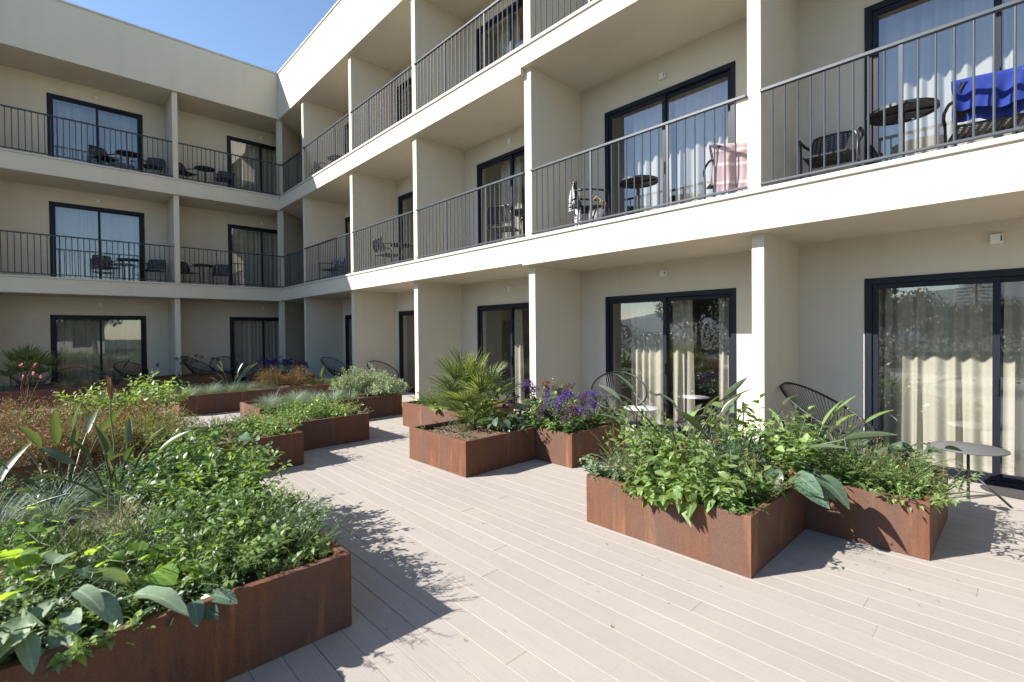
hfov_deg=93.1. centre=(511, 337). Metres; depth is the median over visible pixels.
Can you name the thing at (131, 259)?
round table
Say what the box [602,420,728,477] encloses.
leafy weed
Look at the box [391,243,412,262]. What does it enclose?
round table
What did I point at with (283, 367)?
sea lavender
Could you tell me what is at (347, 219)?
glass door
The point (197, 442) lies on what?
leafy weed
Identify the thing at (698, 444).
leafy weed
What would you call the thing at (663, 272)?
wall lamp
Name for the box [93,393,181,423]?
gaura
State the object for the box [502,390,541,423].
sea lavender
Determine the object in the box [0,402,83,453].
gaura
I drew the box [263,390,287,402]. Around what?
blue fescue
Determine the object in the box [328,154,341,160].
round table
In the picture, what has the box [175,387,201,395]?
blue fescue
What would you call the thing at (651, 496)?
broadleaf weed
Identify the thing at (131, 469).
leafy weed
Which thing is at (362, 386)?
silver shrub
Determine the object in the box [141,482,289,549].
leafy weed
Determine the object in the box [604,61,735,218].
glass door
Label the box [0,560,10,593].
leafy weed
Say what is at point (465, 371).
fan palm
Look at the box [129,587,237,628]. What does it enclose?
dock
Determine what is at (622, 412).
leafy weed
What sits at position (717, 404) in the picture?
castor plant
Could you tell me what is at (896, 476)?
thyme
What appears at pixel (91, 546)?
seeding grass
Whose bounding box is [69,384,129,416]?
gaura
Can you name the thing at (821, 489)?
dock
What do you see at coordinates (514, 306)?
glass door
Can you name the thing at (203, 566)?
leafy weed
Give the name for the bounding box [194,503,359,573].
rosemary
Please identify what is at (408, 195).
glass door
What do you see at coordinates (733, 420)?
leafy weed
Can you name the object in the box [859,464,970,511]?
leafy weed
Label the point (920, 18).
curtain
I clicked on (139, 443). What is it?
gaura
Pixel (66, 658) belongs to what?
leafy weed
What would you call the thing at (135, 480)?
leafy weed
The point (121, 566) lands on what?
rosemary
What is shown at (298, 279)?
balcony railing
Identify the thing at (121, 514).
dry grass
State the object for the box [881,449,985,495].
leafy weed
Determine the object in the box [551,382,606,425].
sea lavender
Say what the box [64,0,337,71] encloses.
sky
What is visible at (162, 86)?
hotel wing
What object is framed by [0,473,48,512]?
leafy weed
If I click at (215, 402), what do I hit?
planter
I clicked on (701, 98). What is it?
curtain
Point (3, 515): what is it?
blue fescue
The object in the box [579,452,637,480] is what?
dead nettle
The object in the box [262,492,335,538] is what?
leafy weed
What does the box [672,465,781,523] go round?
leafy weed
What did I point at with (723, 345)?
curtain
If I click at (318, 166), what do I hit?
armchair
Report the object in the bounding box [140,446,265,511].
leafy weed
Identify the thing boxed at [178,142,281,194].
balcony railing
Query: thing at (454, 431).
irrigation pipe
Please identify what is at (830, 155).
armchair
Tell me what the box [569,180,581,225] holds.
towel
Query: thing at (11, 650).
leafy weed
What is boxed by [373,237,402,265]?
armchair
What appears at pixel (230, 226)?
glass door
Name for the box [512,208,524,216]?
round table
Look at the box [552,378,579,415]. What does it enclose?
nettle
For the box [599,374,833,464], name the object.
bird of paradise
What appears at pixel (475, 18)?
balcony railing
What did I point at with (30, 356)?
fan palm
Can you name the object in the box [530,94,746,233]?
balcony railing
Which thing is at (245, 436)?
dock
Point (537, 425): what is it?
sea lavender
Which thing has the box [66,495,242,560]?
rosemary
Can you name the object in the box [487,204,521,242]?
armchair
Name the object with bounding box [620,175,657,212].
round table
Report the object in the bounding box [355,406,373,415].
leafy weed
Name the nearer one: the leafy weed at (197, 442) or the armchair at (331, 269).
the leafy weed at (197, 442)
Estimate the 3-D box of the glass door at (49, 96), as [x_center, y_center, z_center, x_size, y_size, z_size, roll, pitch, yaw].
[-12.342,-5.825,14.443,2.165,2.190,0.110,-1,1,-43]
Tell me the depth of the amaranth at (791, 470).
3.67 m
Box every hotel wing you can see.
[0,0,304,385]
[269,0,1023,489]
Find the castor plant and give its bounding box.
[688,402,754,442]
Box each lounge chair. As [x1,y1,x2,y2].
[8,367,50,384]
[113,361,149,378]
[181,356,212,373]
[209,356,237,379]
[320,357,349,380]
[367,360,400,392]
[590,371,646,436]
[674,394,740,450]
[780,382,876,453]
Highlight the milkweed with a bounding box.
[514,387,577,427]
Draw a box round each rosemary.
[0,502,135,566]
[0,515,157,594]
[16,538,183,602]
[41,518,171,567]
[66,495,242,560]
[85,517,299,597]
[108,492,281,555]
[178,480,324,540]
[188,487,318,556]
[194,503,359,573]
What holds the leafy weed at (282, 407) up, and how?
on the planter at (331, 431)
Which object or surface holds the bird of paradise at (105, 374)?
on the planter at (43, 390)
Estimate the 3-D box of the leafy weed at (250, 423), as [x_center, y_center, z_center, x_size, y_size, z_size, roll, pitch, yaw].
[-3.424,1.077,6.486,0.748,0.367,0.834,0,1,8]
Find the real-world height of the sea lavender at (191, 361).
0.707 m
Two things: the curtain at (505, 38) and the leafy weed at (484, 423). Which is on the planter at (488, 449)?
the leafy weed at (484, 423)
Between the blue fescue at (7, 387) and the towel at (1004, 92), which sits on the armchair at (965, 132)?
the towel at (1004, 92)
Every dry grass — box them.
[45,490,177,545]
[48,378,78,388]
[72,375,99,386]
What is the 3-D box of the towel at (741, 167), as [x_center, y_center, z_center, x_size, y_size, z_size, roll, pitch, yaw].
[2.818,-2.128,6.131,0.606,0.660,0.182,0,1,11]
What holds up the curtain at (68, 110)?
hanging from the hotel wing at (162, 86)
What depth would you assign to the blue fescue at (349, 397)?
9.27 m
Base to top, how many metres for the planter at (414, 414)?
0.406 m
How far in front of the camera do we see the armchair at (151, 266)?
14.95 m
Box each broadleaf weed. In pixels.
[619,456,714,509]
[629,439,770,525]
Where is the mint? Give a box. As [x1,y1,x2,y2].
[608,466,671,497]
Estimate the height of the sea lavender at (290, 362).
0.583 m
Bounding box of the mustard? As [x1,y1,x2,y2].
[829,404,860,465]
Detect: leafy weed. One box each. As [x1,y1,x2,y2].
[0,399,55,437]
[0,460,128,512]
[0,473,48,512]
[0,513,77,553]
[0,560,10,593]
[0,564,106,628]
[0,592,88,664]
[5,596,154,681]
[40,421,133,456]
[80,408,152,440]
[92,451,181,493]
[97,448,211,493]
[100,448,225,507]
[109,463,211,522]
[124,488,238,531]
[128,421,253,478]
[136,435,280,486]
[138,508,308,584]
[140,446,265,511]
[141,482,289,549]
[146,440,284,491]
[147,523,285,592]
[150,453,292,517]
[178,476,289,518]
[217,404,283,431]
[231,412,305,438]
[245,488,322,524]
[254,395,312,416]
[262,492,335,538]
[274,399,341,421]
[287,393,341,414]
[300,395,363,418]
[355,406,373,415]
[464,406,512,427]
[470,409,517,429]
[490,408,534,433]
[506,395,551,429]
[530,402,591,432]
[585,395,632,428]
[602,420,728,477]
[651,427,752,471]
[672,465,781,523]
[675,416,772,456]
[745,403,833,456]
[777,441,901,501]
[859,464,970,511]
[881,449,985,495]
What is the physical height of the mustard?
0.600 m
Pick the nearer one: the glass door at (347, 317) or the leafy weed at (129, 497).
the leafy weed at (129, 497)
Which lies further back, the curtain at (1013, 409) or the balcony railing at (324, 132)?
the balcony railing at (324, 132)
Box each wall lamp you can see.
[659,71,665,79]
[660,270,666,275]
[990,233,1003,243]
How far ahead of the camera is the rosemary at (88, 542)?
2.86 m
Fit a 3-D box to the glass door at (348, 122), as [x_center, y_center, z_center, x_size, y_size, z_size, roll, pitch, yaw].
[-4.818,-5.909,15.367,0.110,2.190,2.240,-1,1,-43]
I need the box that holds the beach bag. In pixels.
[587,196,610,223]
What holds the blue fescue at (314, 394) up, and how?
on the planter at (385, 405)
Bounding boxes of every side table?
[624,405,659,437]
[930,441,1011,507]
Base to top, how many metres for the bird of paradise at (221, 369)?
0.709 m
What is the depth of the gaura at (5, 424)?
5.72 m
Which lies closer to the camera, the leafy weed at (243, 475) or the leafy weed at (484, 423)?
the leafy weed at (243, 475)
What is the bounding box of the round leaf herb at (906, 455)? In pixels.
[882,441,937,473]
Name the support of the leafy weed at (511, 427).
on the planter at (488, 449)
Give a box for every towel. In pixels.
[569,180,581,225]
[709,142,747,191]
[951,65,1023,122]
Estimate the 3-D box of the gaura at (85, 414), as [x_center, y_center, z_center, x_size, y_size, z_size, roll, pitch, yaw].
[-5.771,1.029,6.439,1.033,0.576,1.244,-1,1,-43]
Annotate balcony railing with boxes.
[0,104,172,176]
[0,230,174,280]
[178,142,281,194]
[180,247,283,286]
[282,150,301,192]
[283,249,303,286]
[302,114,348,179]
[304,233,350,281]
[350,66,411,149]
[352,211,413,271]
[414,0,520,111]
[415,172,524,257]
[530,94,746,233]
[534,0,590,35]
[760,0,1023,184]
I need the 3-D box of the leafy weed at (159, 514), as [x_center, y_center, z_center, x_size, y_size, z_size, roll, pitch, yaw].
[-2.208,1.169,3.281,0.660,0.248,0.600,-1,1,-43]
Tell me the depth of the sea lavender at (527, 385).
6.98 m
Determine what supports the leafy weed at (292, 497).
on the planter at (271, 616)
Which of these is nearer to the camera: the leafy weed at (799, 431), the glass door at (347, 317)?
the leafy weed at (799, 431)
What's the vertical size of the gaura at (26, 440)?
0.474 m
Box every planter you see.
[0,378,155,408]
[0,408,194,500]
[0,465,351,681]
[153,372,231,392]
[170,380,345,416]
[188,419,303,469]
[240,390,401,421]
[247,372,313,385]
[255,405,369,449]
[402,399,513,426]
[409,418,534,477]
[504,414,625,467]
[586,455,805,577]
[763,446,947,559]
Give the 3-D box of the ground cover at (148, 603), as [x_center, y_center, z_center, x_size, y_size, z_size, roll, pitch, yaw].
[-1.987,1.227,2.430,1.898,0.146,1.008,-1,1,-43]
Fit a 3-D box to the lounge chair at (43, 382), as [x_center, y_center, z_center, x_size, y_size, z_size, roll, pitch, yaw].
[-12.940,1.165,13.018,0.844,0.884,0.825,0,1,30]
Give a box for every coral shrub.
[249,365,288,388]
[280,361,313,386]
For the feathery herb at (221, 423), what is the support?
on the planter at (291, 445)
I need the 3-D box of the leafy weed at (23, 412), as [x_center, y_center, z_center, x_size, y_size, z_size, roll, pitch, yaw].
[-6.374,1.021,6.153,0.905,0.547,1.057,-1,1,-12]
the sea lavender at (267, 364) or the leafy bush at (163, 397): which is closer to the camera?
the leafy bush at (163, 397)
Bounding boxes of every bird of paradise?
[0,402,125,507]
[0,441,100,520]
[31,375,191,507]
[74,358,143,384]
[213,361,256,389]
[308,365,339,381]
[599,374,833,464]
[657,392,896,461]
[769,396,891,471]
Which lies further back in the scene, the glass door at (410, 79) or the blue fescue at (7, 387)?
the glass door at (410, 79)
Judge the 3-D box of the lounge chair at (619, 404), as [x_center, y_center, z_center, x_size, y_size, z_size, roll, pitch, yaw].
[1.712,1.057,7.786,0.891,0.954,0.911,0,1,11]
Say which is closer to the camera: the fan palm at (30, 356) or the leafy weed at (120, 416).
the leafy weed at (120, 416)
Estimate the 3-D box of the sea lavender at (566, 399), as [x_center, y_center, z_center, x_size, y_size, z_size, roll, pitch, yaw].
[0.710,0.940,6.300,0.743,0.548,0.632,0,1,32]
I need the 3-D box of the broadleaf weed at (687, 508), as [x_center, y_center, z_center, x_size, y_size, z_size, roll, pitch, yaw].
[1.436,1.126,3.751,0.989,0.668,0.935,-1,1,-43]
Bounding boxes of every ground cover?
[0,511,329,665]
[195,421,294,437]
[270,408,357,422]
[510,415,615,431]
[604,467,784,512]
[794,453,938,499]
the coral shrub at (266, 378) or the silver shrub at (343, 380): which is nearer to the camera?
the silver shrub at (343, 380)
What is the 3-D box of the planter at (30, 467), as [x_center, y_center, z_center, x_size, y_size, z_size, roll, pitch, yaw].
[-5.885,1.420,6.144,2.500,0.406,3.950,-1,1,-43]
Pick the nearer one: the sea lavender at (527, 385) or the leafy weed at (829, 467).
the leafy weed at (829, 467)
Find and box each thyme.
[593,440,694,485]
[680,447,806,505]
[821,437,951,492]
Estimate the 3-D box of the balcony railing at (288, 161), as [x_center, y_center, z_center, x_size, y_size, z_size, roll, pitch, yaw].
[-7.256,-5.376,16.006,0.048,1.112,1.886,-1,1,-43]
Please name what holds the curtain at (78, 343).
hanging from the hotel wing at (162, 86)
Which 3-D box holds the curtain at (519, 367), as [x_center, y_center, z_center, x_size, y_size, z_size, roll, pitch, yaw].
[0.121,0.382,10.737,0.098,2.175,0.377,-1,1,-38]
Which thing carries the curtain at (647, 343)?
hanging from the hotel wing at (799, 272)
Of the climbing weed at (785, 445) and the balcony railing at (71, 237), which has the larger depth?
the balcony railing at (71, 237)
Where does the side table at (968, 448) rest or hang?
on the deck
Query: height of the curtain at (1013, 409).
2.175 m
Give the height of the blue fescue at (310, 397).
0.398 m
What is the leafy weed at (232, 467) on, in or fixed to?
on the planter at (271, 616)
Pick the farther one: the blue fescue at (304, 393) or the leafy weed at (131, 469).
the blue fescue at (304, 393)
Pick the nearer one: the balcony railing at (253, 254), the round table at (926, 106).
the round table at (926, 106)
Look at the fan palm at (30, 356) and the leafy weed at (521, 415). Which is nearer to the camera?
the leafy weed at (521, 415)
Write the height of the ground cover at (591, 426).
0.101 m
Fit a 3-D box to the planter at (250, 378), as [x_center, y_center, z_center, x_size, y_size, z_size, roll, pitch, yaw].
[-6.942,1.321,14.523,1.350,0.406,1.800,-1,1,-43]
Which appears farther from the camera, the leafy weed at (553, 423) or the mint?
the leafy weed at (553, 423)
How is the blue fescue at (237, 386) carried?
on the planter at (215, 402)
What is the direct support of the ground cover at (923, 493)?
on the planter at (875, 520)
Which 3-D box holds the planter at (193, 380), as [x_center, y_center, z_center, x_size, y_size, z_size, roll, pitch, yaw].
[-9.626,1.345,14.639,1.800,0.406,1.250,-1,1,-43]
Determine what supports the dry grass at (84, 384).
on the planter at (43, 390)
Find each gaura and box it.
[0,389,89,429]
[0,395,40,424]
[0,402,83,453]
[0,412,20,437]
[0,423,97,464]
[0,428,52,467]
[5,412,132,469]
[19,363,41,413]
[24,396,108,431]
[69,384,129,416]
[79,404,174,448]
[89,405,197,455]
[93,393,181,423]
[121,399,207,441]
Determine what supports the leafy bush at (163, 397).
on the planter at (30, 467)
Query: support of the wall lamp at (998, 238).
attached to the hotel wing at (799, 272)
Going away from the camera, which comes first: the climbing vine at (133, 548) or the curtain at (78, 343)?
the climbing vine at (133, 548)
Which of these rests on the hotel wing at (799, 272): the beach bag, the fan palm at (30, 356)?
the beach bag
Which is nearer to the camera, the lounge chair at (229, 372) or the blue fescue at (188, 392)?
the blue fescue at (188, 392)
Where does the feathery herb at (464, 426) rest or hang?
on the planter at (488, 449)
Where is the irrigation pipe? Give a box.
[432,427,477,437]
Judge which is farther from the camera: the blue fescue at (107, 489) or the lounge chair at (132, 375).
the lounge chair at (132, 375)
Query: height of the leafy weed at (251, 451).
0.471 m
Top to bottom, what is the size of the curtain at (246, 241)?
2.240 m
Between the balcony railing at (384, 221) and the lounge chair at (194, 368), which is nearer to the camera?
the balcony railing at (384, 221)
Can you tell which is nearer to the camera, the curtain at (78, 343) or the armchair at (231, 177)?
the curtain at (78, 343)
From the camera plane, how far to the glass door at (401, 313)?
13.65 m
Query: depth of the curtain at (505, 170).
10.85 m
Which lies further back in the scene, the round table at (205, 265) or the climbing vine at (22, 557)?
the round table at (205, 265)
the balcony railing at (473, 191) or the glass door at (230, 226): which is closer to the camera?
the balcony railing at (473, 191)
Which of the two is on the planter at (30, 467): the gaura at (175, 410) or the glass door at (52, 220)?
the gaura at (175, 410)
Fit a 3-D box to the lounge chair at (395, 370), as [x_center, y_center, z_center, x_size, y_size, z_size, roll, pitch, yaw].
[-3.458,1.074,13.021,0.843,0.884,0.825,0,1,35]
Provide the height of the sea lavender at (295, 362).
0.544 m
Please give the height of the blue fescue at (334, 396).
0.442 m
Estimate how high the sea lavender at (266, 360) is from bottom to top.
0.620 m
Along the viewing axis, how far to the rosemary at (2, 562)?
2.64 m
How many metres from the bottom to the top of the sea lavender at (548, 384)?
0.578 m
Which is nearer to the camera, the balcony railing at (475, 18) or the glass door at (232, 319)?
the balcony railing at (475, 18)
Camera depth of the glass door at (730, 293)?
7.74 m
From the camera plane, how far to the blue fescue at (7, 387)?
11.15 m
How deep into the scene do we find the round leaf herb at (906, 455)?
4.25 m
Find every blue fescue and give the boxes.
[0,381,29,391]
[0,452,109,529]
[0,484,69,544]
[49,443,155,512]
[57,455,181,533]
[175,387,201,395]
[180,383,208,392]
[193,381,223,394]
[201,381,229,392]
[215,382,243,392]
[226,382,251,391]
[236,379,261,390]
[249,395,283,407]
[250,381,278,389]
[252,393,280,405]
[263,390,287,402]
[273,391,309,405]
[281,387,303,404]
[284,386,315,400]
[301,389,328,403]
[304,390,328,400]
[318,388,347,400]
[320,385,346,398]
[336,387,361,399]
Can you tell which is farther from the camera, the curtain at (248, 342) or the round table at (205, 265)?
the curtain at (248, 342)
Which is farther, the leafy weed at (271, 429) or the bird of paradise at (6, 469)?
the leafy weed at (271, 429)
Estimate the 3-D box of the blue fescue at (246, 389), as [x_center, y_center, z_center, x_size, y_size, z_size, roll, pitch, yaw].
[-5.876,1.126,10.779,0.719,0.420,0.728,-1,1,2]
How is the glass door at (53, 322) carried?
in the hotel wing at (162, 86)
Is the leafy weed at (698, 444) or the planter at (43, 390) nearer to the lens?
the leafy weed at (698, 444)
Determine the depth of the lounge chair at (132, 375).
14.22 m
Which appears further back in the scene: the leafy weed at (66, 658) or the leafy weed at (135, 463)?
the leafy weed at (135, 463)
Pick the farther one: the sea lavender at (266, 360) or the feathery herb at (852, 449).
the sea lavender at (266, 360)
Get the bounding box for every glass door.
[46,92,143,171]
[49,201,145,280]
[50,315,146,382]
[227,135,275,192]
[228,224,276,286]
[230,317,278,380]
[345,122,348,154]
[345,216,349,273]
[345,315,352,380]
[397,77,411,121]
[398,191,412,262]
[399,310,414,392]
[476,0,522,71]
[477,146,524,246]
[477,302,529,410]
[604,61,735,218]
[605,288,736,441]
[864,0,1001,165]
[864,268,1023,489]
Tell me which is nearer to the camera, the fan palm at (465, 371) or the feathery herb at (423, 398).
the fan palm at (465, 371)
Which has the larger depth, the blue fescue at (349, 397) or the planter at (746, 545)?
the blue fescue at (349, 397)
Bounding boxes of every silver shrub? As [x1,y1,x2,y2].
[330,365,370,396]
[352,362,392,396]
[365,374,411,395]
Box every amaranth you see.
[656,435,730,480]
[737,456,798,501]
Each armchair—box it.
[88,145,121,168]
[92,255,122,279]
[138,156,165,173]
[138,259,166,281]
[178,162,198,181]
[180,261,200,283]
[209,264,230,285]
[213,171,234,187]
[315,161,325,172]
[321,261,343,277]
[332,257,345,276]
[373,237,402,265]
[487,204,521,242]
[572,182,609,225]
[703,145,720,198]
[799,127,863,178]
[941,68,1023,148]
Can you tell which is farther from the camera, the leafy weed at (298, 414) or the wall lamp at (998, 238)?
the leafy weed at (298, 414)
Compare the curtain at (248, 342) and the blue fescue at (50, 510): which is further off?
the curtain at (248, 342)
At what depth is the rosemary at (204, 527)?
2.89 m
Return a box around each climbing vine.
[0,486,131,588]
[0,519,201,607]
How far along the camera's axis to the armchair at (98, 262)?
14.10 m
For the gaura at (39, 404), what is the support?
on the planter at (30, 467)
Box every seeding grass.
[65,497,172,575]
[119,492,210,587]
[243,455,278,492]
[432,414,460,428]
[572,411,659,468]
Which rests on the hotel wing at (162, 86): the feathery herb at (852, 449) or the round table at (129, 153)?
the round table at (129, 153)
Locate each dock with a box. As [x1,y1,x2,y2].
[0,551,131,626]
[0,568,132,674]
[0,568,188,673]
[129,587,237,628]
[204,432,251,441]
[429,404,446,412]
[474,408,522,431]
[764,460,849,509]
[823,438,912,465]
[855,438,962,470]
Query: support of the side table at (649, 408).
on the deck
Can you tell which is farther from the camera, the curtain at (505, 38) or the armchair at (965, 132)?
the curtain at (505, 38)
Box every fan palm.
[0,342,72,389]
[424,346,523,425]
[446,387,500,429]
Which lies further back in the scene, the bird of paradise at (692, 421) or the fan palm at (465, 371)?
the fan palm at (465, 371)
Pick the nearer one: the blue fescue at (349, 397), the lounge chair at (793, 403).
the lounge chair at (793, 403)
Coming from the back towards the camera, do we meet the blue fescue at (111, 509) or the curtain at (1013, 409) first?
the curtain at (1013, 409)
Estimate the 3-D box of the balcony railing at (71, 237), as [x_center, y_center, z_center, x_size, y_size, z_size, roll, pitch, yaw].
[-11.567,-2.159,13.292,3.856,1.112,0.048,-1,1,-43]
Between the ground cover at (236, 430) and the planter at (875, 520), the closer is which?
the planter at (875, 520)
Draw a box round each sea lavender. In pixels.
[156,355,203,377]
[179,354,219,375]
[244,359,286,377]
[248,356,271,375]
[271,356,296,374]
[274,360,308,375]
[276,359,302,375]
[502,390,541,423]
[520,378,559,415]
[528,404,561,429]
[542,380,568,418]
[542,389,596,432]
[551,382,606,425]
[552,405,591,432]
[576,390,614,427]
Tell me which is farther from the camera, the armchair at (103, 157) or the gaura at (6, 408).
the armchair at (103, 157)
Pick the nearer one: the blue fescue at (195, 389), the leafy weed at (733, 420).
the leafy weed at (733, 420)
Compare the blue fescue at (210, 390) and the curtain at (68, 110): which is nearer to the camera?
the blue fescue at (210, 390)
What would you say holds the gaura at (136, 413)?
on the planter at (30, 467)
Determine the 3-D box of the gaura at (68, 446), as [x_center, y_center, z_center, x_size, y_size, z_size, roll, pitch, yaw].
[-4.431,1.034,4.934,1.030,0.582,0.856,-1,1,-43]
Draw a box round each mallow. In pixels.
[84,540,214,585]
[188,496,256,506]
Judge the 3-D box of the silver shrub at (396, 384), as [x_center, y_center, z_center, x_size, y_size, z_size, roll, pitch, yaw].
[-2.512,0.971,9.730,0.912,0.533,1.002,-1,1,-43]
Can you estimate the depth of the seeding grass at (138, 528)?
2.50 m
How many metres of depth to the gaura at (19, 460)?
4.60 m
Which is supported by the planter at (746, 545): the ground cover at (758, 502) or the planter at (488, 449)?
the ground cover at (758, 502)
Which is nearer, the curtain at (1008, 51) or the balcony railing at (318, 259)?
the curtain at (1008, 51)
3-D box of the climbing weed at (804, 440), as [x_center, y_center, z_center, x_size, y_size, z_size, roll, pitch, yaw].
[2.052,0.849,4.119,0.840,0.782,0.928,-1,1,-43]
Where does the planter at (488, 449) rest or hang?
on the deck
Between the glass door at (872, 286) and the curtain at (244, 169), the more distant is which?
the curtain at (244, 169)
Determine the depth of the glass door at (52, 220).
14.43 m
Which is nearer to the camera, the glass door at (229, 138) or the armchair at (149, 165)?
the armchair at (149, 165)
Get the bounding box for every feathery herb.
[140,417,219,446]
[181,411,261,431]
[186,418,241,439]
[308,376,333,384]
[410,384,447,405]
[420,392,465,407]
[447,415,481,431]
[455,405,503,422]
[615,449,715,486]
[797,431,957,480]
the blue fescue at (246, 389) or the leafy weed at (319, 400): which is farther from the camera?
the blue fescue at (246, 389)
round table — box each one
[115,150,140,169]
[116,258,141,280]
[192,264,213,283]
[194,165,213,182]
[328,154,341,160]
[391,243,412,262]
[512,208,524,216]
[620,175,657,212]
[866,97,939,157]
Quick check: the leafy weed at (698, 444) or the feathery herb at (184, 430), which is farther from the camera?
the feathery herb at (184, 430)
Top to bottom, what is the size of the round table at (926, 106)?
0.719 m
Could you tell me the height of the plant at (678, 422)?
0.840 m
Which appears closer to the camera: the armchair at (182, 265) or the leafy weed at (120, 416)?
the leafy weed at (120, 416)
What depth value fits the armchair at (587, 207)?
7.56 m
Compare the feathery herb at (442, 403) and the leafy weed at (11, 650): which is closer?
the leafy weed at (11, 650)
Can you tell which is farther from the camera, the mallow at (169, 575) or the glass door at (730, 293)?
the glass door at (730, 293)
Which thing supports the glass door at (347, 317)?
in the hotel wing at (799, 272)
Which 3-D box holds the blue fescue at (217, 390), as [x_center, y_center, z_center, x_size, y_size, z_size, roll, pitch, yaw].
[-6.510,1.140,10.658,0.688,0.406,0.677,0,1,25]
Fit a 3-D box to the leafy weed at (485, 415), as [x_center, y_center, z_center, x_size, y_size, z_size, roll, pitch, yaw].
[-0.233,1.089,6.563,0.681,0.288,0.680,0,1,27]
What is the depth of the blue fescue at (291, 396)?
8.96 m
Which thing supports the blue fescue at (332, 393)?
on the planter at (385, 405)
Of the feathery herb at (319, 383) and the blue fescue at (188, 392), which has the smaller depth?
the blue fescue at (188, 392)
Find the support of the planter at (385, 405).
on the deck
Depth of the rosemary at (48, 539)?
2.89 m
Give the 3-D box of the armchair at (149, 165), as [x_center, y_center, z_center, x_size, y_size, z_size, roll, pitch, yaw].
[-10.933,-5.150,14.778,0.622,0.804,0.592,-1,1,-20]
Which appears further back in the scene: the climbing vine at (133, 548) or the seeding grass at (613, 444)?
the seeding grass at (613, 444)
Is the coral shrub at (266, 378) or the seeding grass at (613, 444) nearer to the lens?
the seeding grass at (613, 444)
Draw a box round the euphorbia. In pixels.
[696,429,774,481]
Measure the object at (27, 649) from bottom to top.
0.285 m
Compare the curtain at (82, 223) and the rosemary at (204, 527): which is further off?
the curtain at (82, 223)
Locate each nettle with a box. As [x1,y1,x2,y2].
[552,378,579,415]
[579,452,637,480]
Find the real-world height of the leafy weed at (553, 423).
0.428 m
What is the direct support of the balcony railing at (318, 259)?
on the hotel wing at (799, 272)
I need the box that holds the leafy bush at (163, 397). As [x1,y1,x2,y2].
[53,371,194,415]
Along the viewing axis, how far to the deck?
3.02 m
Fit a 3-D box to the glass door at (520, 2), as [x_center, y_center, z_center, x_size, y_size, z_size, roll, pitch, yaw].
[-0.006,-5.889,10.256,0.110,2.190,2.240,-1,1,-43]
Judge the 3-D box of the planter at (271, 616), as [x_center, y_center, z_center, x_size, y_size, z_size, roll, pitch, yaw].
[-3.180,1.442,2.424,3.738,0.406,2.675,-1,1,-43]
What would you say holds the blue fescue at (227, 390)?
on the planter at (215, 402)
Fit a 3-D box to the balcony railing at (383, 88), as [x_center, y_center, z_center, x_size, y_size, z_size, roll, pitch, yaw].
[-3.214,-5.359,11.663,0.048,1.112,2.961,-1,1,-43]
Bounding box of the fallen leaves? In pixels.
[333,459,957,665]
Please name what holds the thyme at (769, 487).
on the planter at (746, 545)
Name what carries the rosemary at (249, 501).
on the planter at (271, 616)
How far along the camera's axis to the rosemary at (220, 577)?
2.48 m
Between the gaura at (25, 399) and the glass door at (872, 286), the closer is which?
the glass door at (872, 286)
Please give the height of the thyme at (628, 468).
0.388 m
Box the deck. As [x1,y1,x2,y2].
[6,381,1023,681]
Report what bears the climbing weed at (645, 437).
on the planter at (746, 545)
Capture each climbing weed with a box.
[607,408,704,473]
[701,393,824,486]
[746,415,841,470]
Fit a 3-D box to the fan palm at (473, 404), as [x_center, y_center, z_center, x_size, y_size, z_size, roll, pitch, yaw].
[-0.522,0.925,6.410,0.852,0.653,0.766,-1,1,-43]
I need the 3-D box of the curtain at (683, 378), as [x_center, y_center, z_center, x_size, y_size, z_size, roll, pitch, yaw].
[2.788,0.393,7.896,0.109,2.175,0.371,-1,1,-43]
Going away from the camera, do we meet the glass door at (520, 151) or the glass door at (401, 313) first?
the glass door at (520, 151)
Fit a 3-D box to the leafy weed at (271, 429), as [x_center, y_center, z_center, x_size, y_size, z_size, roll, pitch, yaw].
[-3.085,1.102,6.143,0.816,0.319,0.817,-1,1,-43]
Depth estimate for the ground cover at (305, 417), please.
7.27 m
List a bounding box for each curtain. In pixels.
[53,99,136,170]
[55,207,138,280]
[58,319,141,382]
[234,141,276,195]
[234,229,277,287]
[234,321,279,376]
[499,17,519,57]
[501,158,522,241]
[514,309,524,403]
[631,301,662,424]
[634,99,671,213]
[673,300,694,427]
[675,78,727,204]
[719,298,728,432]
[879,0,993,162]
[879,283,992,472]
[1002,0,1023,136]
[1002,281,1023,476]
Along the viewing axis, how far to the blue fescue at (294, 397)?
8.58 m
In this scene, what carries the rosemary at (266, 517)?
on the planter at (271, 616)
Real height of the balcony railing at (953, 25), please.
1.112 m
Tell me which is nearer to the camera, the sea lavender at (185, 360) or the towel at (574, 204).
the towel at (574, 204)
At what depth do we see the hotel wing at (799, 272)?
7.96 m

